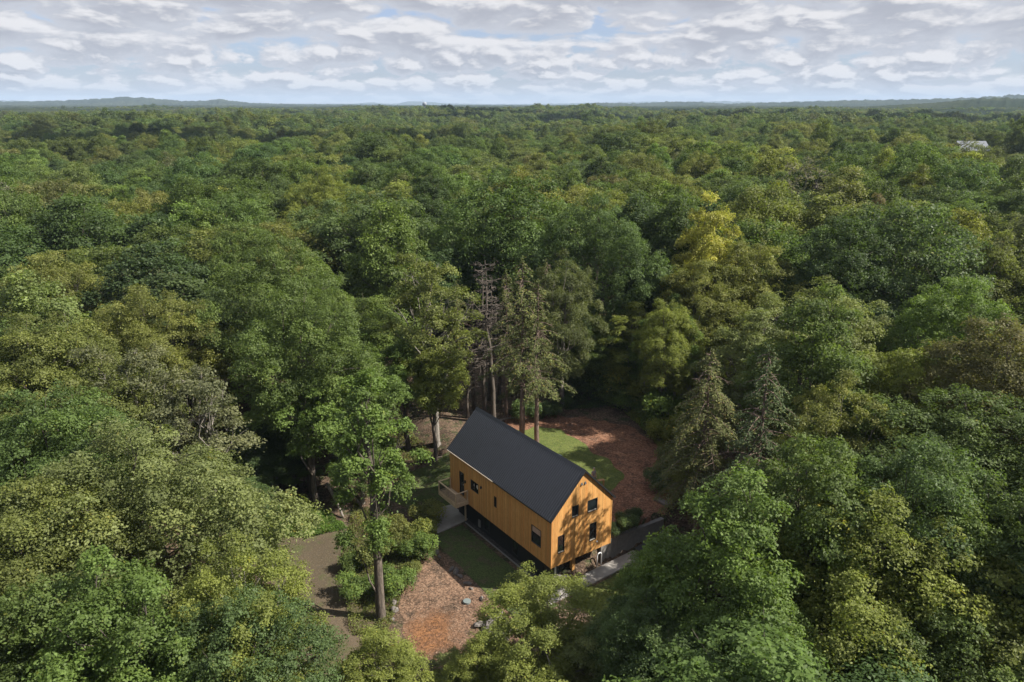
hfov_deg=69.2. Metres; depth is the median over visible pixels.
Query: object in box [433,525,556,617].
lawn
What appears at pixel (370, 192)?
birch tree
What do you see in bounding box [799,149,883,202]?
oak tree
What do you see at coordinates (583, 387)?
bush
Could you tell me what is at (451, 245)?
oak tree
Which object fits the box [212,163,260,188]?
oak tree
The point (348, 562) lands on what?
bush
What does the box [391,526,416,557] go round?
bush
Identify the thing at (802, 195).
oak tree
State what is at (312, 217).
oak tree
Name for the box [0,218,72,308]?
oak tree
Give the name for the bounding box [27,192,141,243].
oak tree
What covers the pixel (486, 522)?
window
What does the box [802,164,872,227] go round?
birch tree
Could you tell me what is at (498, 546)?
gravel strip
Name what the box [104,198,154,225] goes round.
oak tree
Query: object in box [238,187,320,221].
oak tree
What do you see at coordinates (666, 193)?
maple tree
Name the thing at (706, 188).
oak tree
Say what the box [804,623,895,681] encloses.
oak tree
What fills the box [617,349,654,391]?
birch tree
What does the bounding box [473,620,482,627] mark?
rock
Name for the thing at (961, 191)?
oak tree
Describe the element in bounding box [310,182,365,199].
oak tree
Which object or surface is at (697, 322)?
sapling
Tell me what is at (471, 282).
oak tree
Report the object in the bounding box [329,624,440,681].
birch tree
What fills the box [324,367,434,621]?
tulip tree
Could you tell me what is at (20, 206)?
oak tree
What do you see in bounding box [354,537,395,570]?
bush
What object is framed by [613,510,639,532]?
bush
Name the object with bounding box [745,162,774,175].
oak tree
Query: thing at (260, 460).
oak tree
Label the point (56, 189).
oak tree
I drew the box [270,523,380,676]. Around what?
dirt track
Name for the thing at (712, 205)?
oak tree
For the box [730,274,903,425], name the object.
birch tree
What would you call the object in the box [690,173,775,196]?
oak tree
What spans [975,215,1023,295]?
oak tree
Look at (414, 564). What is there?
bush
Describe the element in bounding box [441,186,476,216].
oak tree
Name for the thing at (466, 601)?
tank lid
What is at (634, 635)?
oak tree
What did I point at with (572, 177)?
oak tree
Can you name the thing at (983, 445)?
oak tree
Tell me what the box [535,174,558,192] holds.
birch tree
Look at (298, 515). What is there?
weed patch
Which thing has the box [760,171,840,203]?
oak tree
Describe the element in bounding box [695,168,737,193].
maple tree
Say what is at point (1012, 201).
oak tree
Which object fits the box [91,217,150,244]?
oak tree
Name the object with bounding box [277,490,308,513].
bush
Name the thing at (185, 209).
maple tree
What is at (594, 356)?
oak tree
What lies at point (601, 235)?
oak tree
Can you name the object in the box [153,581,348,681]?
oak tree
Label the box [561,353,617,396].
bush
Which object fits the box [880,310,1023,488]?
oak tree
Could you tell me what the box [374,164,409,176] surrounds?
oak tree
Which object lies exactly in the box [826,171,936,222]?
oak tree
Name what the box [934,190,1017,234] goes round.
oak tree
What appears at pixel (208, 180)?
oak tree
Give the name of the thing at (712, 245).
maple tree
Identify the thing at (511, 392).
hemlock tree
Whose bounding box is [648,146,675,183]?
maple tree
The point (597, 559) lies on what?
pipe loop
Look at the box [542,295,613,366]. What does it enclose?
oak tree
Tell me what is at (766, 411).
hemlock tree
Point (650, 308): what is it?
maple tree
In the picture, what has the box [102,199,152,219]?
oak tree
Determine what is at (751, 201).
oak tree
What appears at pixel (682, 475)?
half bare tree
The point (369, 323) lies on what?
oak tree
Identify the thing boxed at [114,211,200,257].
maple tree
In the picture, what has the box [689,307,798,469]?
birch tree
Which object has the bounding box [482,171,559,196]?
oak tree
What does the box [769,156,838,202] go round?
half bare tree
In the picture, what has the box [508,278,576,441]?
hemlock tree
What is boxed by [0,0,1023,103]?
sky
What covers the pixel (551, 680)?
maple tree
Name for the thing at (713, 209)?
oak tree
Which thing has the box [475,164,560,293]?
oak tree
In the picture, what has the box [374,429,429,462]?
undergrowth
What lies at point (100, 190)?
oak tree
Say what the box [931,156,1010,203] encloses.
oak tree
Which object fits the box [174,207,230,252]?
maple tree
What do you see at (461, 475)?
door
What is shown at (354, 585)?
bush
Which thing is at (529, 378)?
hemlock tree
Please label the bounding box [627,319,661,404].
sapling
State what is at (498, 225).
oak tree
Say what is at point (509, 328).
hemlock tree
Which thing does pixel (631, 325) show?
birch tree
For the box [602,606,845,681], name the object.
maple tree
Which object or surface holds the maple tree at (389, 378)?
on the ground at (451, 422)
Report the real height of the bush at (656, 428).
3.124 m
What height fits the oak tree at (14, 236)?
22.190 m
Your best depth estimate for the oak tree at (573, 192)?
129.94 m
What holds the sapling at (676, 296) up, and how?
on the ground at (451, 422)
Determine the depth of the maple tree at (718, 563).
38.87 m
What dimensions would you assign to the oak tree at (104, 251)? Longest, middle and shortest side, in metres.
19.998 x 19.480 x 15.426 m
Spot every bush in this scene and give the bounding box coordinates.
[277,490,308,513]
[333,570,373,603]
[337,551,366,572]
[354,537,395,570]
[382,562,417,602]
[386,514,409,536]
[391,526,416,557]
[397,529,438,562]
[398,560,421,574]
[402,516,438,538]
[407,497,447,526]
[510,399,542,422]
[539,399,562,417]
[541,369,581,399]
[554,389,573,406]
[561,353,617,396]
[572,375,603,399]
[611,521,625,536]
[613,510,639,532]
[624,506,643,521]
[636,387,695,429]
[642,464,675,493]
[645,418,674,443]
[654,442,688,469]
[660,410,706,445]
[668,484,704,502]
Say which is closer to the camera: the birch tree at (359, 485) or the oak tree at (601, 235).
the birch tree at (359, 485)
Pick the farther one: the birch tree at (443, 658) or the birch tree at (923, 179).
the birch tree at (923, 179)
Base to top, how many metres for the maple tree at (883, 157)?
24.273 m
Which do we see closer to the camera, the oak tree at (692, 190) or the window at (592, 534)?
the window at (592, 534)
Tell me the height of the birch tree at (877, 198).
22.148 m
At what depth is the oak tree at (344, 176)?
174.47 m
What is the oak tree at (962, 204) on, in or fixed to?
on the ground at (451, 422)
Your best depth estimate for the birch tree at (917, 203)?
129.66 m
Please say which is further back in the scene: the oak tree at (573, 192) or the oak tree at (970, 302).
the oak tree at (573, 192)
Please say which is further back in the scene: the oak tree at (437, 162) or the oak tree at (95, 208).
the oak tree at (437, 162)
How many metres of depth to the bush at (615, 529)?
61.90 m
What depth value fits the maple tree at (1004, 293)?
82.30 m
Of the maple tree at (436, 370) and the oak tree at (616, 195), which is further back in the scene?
the oak tree at (616, 195)
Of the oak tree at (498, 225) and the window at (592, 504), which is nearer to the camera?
the window at (592, 504)
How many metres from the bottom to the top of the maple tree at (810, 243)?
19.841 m
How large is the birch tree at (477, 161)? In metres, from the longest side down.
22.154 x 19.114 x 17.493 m
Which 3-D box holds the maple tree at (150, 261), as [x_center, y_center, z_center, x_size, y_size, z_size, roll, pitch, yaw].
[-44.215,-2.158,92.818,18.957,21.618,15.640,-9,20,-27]
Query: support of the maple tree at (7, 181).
on the ground at (451, 422)
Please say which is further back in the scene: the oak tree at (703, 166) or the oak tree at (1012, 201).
the oak tree at (703, 166)
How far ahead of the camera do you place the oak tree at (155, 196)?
139.47 m
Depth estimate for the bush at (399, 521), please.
65.73 m
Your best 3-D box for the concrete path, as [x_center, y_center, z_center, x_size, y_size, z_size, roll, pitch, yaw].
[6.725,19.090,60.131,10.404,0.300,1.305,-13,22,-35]
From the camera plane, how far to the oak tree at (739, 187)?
133.15 m
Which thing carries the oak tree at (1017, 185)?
on the ground at (451, 422)
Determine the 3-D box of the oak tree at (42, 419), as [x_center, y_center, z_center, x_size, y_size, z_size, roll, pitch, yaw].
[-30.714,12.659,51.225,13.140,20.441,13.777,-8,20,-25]
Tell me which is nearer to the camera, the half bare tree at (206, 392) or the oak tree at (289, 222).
the half bare tree at (206, 392)
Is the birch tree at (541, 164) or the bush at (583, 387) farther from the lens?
the birch tree at (541, 164)
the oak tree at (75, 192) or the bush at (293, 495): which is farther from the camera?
the oak tree at (75, 192)
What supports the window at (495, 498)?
in the timber house
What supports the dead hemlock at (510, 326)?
on the ground at (451, 422)
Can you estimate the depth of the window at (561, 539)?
57.08 m
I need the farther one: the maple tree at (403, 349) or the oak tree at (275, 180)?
the oak tree at (275, 180)
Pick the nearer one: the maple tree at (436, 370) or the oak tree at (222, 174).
the maple tree at (436, 370)
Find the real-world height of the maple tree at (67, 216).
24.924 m
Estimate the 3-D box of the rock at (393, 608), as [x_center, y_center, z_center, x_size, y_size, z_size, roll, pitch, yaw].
[-8.994,20.585,56.951,0.567,0.464,0.585,-4,18,-13]
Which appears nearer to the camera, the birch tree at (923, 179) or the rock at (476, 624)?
the rock at (476, 624)
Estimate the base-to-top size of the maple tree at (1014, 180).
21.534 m
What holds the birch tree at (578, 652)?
on the ground at (451, 422)
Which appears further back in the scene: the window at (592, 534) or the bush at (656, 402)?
the bush at (656, 402)
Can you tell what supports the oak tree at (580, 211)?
on the ground at (451, 422)
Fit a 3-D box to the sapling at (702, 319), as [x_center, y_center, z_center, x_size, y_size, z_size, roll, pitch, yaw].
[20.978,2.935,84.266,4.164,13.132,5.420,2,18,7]
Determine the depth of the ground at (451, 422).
79.13 m
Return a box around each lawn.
[382,451,450,508]
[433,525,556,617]
[518,426,624,490]
[571,566,650,618]
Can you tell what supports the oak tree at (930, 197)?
on the ground at (451, 422)
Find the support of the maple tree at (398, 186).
on the ground at (451, 422)
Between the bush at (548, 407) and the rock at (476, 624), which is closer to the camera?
the rock at (476, 624)
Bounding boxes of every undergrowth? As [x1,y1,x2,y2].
[341,500,417,635]
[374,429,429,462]
[530,391,612,418]
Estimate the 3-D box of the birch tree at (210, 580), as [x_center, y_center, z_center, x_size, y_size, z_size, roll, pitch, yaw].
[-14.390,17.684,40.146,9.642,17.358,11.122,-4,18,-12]
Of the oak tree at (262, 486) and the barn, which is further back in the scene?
the barn
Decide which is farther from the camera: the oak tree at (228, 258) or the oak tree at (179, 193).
the oak tree at (179, 193)
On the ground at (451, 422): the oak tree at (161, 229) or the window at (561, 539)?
the oak tree at (161, 229)
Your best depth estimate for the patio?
68.15 m
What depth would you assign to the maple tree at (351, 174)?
177.13 m
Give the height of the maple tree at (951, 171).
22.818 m
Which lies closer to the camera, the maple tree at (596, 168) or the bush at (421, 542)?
the bush at (421, 542)
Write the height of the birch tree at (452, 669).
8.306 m
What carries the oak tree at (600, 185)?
on the ground at (451, 422)
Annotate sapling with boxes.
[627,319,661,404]
[654,316,678,411]
[667,312,692,409]
[668,293,683,387]
[670,315,705,402]
[681,297,713,325]
[683,307,708,410]
[690,326,722,419]
[691,313,719,400]
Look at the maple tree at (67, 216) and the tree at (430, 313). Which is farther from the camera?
the maple tree at (67, 216)
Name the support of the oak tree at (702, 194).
on the ground at (451, 422)
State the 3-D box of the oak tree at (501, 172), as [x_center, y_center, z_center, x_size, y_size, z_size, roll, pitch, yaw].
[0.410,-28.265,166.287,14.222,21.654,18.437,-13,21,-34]
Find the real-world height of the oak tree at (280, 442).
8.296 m
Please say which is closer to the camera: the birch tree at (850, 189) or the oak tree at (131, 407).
the oak tree at (131, 407)
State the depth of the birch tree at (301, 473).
72.34 m
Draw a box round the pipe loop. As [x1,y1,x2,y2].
[596,552,601,566]
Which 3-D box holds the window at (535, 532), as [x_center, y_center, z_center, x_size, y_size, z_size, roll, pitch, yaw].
[1.920,15.213,57.952,0.122,1.530,1.230,-12,21,-33]
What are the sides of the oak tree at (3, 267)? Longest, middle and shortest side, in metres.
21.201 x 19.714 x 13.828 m
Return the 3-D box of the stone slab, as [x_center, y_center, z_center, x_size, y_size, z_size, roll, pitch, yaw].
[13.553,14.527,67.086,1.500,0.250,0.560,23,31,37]
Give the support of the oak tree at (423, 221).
on the ground at (451, 422)
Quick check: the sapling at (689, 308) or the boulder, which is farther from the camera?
the sapling at (689, 308)
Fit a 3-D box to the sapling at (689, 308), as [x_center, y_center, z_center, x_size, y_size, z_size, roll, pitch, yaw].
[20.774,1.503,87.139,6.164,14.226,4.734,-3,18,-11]
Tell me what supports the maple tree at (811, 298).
on the ground at (451, 422)
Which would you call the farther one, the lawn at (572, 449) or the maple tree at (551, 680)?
the lawn at (572, 449)
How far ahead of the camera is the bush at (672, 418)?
77.28 m
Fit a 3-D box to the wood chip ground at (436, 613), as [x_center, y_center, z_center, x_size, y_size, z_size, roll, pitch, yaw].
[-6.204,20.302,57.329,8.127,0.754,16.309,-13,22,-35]
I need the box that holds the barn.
[952,141,989,153]
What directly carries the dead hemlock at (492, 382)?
on the ground at (451, 422)
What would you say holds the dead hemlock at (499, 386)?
on the ground at (451, 422)
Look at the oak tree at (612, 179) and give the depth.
162.96 m
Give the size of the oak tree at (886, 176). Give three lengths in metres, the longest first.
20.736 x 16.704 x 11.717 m
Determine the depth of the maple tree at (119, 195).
166.87 m
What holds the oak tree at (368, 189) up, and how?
on the ground at (451, 422)
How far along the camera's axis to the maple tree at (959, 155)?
159.59 m
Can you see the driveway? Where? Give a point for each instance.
(639, 547)
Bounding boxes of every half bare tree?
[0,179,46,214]
[65,342,222,558]
[136,363,266,569]
[652,427,741,533]
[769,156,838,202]
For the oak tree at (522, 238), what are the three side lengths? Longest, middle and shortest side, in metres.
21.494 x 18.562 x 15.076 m
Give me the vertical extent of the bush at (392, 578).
2.655 m
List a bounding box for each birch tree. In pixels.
[167,528,334,681]
[267,452,325,486]
[323,433,399,504]
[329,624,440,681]
[364,190,378,199]
[428,645,494,681]
[433,627,522,681]
[448,164,487,188]
[464,560,612,681]
[467,156,500,171]
[478,173,493,186]
[479,164,502,175]
[523,152,554,175]
[525,248,609,406]
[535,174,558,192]
[540,603,647,681]
[598,301,653,381]
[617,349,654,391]
[622,337,694,394]
[659,324,731,405]
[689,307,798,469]
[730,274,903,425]
[757,201,806,228]
[763,367,919,511]
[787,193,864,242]
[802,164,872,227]
[869,192,885,210]
[877,242,933,344]
[887,163,936,203]
[906,200,932,249]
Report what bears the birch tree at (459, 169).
on the ground at (451, 422)
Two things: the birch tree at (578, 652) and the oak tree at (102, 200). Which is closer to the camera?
the birch tree at (578, 652)
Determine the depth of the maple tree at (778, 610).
36.43 m
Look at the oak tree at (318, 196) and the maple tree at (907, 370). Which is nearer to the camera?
the maple tree at (907, 370)
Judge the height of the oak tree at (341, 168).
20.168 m
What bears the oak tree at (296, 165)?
on the ground at (451, 422)
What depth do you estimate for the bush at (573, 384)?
89.59 m
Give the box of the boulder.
[481,611,502,630]
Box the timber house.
[438,407,615,576]
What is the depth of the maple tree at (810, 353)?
59.77 m
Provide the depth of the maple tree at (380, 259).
96.14 m
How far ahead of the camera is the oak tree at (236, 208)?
118.84 m
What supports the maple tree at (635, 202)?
on the ground at (451, 422)
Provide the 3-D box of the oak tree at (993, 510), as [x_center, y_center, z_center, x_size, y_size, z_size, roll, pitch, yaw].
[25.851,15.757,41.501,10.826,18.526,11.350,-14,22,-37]
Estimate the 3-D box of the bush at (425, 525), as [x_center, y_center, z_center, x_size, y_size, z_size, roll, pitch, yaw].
[-7.815,16.477,64.703,2.951,2.487,3.159,11,21,31]
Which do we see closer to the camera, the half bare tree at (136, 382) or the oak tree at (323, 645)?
the oak tree at (323, 645)
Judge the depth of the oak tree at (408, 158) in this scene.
169.45 m
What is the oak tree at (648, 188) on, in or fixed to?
on the ground at (451, 422)
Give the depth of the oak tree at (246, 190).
131.89 m
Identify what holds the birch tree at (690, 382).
on the ground at (451, 422)
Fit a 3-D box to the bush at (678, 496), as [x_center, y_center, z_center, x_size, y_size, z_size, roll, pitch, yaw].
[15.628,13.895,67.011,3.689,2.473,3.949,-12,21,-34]
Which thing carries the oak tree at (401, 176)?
on the ground at (451, 422)
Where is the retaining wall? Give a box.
[599,517,663,561]
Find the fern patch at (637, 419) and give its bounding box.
[620,404,675,451]
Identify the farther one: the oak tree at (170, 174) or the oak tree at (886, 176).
the oak tree at (170, 174)
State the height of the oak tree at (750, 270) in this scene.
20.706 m
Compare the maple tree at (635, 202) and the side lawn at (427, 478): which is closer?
the side lawn at (427, 478)
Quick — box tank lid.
[463,598,470,604]
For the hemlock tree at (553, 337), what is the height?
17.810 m
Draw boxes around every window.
[471,480,478,493]
[484,517,489,533]
[494,496,496,507]
[531,524,540,547]
[558,534,564,553]
[572,504,578,517]
[587,497,597,512]
[589,521,596,541]
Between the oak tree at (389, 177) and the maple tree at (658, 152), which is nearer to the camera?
the oak tree at (389, 177)
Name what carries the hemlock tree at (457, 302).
on the ground at (451, 422)
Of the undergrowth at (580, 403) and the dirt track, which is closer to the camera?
the dirt track
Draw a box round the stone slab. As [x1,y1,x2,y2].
[654,497,669,505]
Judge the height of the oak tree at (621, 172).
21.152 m
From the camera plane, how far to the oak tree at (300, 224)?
115.06 m
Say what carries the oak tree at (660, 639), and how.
on the ground at (451, 422)
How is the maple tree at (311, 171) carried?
on the ground at (451, 422)
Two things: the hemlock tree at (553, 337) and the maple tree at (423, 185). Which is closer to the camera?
the hemlock tree at (553, 337)
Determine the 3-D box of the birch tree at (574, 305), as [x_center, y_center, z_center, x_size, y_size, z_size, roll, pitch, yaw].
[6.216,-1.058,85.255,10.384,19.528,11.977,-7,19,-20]
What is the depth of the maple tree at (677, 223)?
95.95 m
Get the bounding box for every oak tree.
[0,188,47,256]
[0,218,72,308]
[0,220,113,313]
[0,250,116,365]
[0,262,16,312]
[0,309,139,463]
[0,317,81,434]
[0,378,165,574]
[0,416,331,665]
[0,433,35,546]
[11,356,200,530]
[12,177,99,210]
[17,181,88,204]
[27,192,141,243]
[46,242,175,316]
[64,183,121,199]
[69,281,247,411]
[80,195,116,220]
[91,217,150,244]
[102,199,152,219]
[103,220,213,297]
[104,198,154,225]
[126,179,176,203]
[126,187,170,221]
[142,173,237,231]
[153,151,238,193]
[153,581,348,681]
[159,168,213,190]
[171,223,300,280]
[184,174,288,223]
[186,230,354,384]
[187,176,235,195]
[188,190,276,253]
[193,426,299,490]
[200,220,299,314]
[205,476,284,578]
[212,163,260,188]
[214,156,301,192]
[225,276,407,492]
[226,418,318,494]
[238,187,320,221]
[248,220,350,303]
[259,174,312,217]
[259,217,335,275]
[264,156,342,184]
[277,292,428,429]
[279,163,367,230]
[281,206,371,287]
[287,209,362,257]
[293,171,350,189]
[304,189,451,330]
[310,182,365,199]
[323,163,367,182]
[342,249,511,341]
[344,186,375,199]
[346,161,386,194]
[358,217,461,322]
[364,166,415,200]
[372,172,436,195]
[373,150,429,185]
[373,161,401,177]
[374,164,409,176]
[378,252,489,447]
[397,243,487,347]
[409,161,450,186]
[409,173,482,218]
[423,157,451,174]
[424,170,580,336]
[424,214,505,318]
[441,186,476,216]
[445,165,494,180]
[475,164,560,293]
[477,209,549,288]
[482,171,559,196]
[485,165,536,186]
[510,191,677,339]
[514,202,623,296]
[540,164,583,193]
[541,183,591,208]
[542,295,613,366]
[565,314,633,375]
[568,186,633,298]
[575,178,629,205]
[582,580,698,681]
[583,173,628,191]
[593,153,675,194]
[595,173,681,220]
[607,166,650,189]
[616,614,747,681]
[631,297,699,415]
[635,156,666,175]
[643,173,703,191]
[645,258,755,392]
[658,179,706,206]
[666,217,820,365]
[676,150,739,179]
[683,201,731,230]
[686,184,715,197]
[689,193,740,220]
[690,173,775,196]
[692,237,809,392]
[697,190,713,199]
[709,179,823,296]
[715,175,808,225]
[726,172,770,187]
[743,476,1023,681]
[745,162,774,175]
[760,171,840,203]
[778,383,1023,552]
[788,200,997,384]
[789,190,824,215]
[797,432,1023,680]
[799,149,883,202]
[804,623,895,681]
[811,637,938,681]
[818,588,1023,681]
[821,200,931,309]
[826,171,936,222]
[871,169,913,200]
[872,275,1022,422]
[877,140,968,194]
[878,471,1023,674]
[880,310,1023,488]
[885,184,979,219]
[908,236,1022,313]
[910,198,1000,243]
[926,187,1000,228]
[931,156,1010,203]
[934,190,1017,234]
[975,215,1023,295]
[978,168,1023,207]
[980,186,1023,226]
[980,210,1023,240]
[987,196,1023,225]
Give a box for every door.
[459,470,463,495]
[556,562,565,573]
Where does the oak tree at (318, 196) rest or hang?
on the ground at (451, 422)
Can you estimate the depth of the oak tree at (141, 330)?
74.44 m
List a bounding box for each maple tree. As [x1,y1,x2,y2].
[0,175,29,208]
[0,571,156,681]
[12,194,136,313]
[62,222,120,279]
[71,236,225,355]
[83,183,123,204]
[105,184,137,206]
[107,273,247,418]
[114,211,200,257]
[141,624,258,681]
[152,200,210,236]
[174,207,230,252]
[238,368,359,509]
[295,166,350,216]
[302,351,413,479]
[339,198,437,338]
[342,169,368,187]
[361,179,415,209]
[374,335,440,449]
[398,348,470,461]
[401,163,460,299]
[444,171,488,204]
[525,667,567,681]
[581,154,618,182]
[598,189,670,311]
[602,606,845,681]
[607,547,721,654]
[620,190,707,312]
[626,460,824,680]
[645,295,663,312]
[647,180,701,251]
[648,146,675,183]
[653,190,756,325]
[673,589,833,679]
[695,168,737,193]
[718,432,903,656]
[732,280,886,508]
[737,147,804,197]
[760,269,871,378]
[766,213,908,352]
[775,225,842,288]
[826,347,959,486]
[867,146,899,174]
[919,207,993,249]
[924,228,1023,398]
[931,151,1001,193]
[933,157,977,190]
[990,173,1023,193]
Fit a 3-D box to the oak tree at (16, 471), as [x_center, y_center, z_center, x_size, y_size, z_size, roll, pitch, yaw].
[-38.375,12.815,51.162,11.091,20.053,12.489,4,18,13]
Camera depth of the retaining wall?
63.28 m
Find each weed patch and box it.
[266,502,327,531]
[283,507,347,536]
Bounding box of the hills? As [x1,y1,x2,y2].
[0,94,1023,115]
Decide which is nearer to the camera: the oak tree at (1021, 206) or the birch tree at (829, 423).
the birch tree at (829, 423)
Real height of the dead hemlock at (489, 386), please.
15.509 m
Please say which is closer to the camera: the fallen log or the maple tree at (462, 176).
the fallen log
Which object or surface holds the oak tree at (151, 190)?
on the ground at (451, 422)
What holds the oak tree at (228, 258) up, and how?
on the ground at (451, 422)
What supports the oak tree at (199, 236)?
on the ground at (451, 422)
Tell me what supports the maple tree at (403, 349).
on the ground at (451, 422)
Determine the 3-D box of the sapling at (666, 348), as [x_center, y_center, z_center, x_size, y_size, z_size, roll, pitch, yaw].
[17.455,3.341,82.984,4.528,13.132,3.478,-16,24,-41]
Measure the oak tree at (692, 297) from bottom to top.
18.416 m
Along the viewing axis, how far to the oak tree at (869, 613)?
36.38 m
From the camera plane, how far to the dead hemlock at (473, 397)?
84.03 m
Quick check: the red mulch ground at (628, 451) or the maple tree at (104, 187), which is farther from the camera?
the maple tree at (104, 187)
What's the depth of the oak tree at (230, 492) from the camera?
43.64 m
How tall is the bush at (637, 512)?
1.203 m
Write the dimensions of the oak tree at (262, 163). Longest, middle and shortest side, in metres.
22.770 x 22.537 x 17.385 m
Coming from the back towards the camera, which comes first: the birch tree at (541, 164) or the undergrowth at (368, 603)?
the birch tree at (541, 164)
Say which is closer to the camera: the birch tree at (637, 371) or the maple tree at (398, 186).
the birch tree at (637, 371)
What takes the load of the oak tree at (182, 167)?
on the ground at (451, 422)
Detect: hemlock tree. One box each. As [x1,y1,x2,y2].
[437,281,474,408]
[476,255,555,433]
[480,270,524,417]
[498,307,547,415]
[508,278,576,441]
[518,281,558,403]
[532,258,571,400]
[648,346,746,535]
[697,341,804,509]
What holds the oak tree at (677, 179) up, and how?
on the ground at (451, 422)
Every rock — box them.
[391,606,398,612]
[453,567,458,574]
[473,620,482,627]
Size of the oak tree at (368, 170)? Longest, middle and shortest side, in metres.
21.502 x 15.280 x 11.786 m
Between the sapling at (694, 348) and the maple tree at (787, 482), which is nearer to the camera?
the maple tree at (787, 482)
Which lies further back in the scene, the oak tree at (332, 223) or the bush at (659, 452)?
the oak tree at (332, 223)
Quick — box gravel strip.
[465,520,550,583]
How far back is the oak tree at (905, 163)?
151.58 m
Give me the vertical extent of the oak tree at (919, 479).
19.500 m
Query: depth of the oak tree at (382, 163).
188.00 m
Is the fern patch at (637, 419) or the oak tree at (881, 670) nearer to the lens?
the oak tree at (881, 670)
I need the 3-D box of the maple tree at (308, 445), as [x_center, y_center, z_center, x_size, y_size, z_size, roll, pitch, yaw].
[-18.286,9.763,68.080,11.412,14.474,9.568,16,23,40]
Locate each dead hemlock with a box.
[456,298,482,410]
[462,343,480,418]
[467,260,509,416]
[468,269,498,411]
[476,277,503,400]
[482,295,508,403]
[497,287,525,396]
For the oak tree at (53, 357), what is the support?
on the ground at (451, 422)
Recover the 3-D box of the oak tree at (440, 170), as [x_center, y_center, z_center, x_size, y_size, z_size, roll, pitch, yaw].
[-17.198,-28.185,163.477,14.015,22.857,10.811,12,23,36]
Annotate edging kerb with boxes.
[465,522,540,584]
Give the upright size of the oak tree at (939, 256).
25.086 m
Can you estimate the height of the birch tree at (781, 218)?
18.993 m
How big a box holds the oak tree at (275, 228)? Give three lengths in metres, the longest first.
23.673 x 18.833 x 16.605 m
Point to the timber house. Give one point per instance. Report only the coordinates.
(521, 497)
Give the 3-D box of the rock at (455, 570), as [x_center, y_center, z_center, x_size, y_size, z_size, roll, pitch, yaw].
[-4.541,18.798,60.493,0.492,0.644,0.822,8,13,-16]
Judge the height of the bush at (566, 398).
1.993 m
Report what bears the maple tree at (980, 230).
on the ground at (451, 422)
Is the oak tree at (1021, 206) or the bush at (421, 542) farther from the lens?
the oak tree at (1021, 206)
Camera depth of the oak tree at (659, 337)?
78.52 m
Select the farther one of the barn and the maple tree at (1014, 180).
the barn
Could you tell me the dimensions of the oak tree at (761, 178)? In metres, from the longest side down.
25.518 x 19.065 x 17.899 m
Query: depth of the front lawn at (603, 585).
58.78 m
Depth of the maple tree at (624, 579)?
46.87 m
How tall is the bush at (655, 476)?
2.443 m
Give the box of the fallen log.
[325,482,343,516]
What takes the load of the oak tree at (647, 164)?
on the ground at (451, 422)
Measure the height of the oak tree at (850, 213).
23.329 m
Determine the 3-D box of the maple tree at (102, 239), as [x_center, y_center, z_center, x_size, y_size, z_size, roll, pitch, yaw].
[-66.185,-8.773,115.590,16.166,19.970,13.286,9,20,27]
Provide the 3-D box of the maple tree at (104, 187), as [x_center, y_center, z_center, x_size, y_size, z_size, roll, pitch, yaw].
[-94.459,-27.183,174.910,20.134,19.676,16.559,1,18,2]
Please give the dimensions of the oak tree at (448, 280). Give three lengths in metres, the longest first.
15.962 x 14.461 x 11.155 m
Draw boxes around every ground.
[3,266,1023,681]
[398,546,522,667]
[505,415,678,524]
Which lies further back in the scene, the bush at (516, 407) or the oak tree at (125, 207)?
the oak tree at (125, 207)
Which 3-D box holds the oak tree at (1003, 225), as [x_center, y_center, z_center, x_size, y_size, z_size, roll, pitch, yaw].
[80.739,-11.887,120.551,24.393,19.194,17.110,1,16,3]
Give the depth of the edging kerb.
63.62 m
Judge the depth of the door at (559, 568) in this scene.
60.04 m
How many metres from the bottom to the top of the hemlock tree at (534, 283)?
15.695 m
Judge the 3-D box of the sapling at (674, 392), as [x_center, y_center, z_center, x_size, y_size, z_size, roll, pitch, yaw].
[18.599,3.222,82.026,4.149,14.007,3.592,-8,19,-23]
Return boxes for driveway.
[635,530,679,557]
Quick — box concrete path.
[548,550,636,603]
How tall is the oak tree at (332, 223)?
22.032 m
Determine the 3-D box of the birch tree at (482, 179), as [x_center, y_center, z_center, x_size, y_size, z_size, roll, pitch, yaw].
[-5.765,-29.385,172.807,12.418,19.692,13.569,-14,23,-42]
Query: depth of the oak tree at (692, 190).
142.78 m
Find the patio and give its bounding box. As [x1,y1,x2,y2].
[433,505,467,532]
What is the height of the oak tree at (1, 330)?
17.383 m

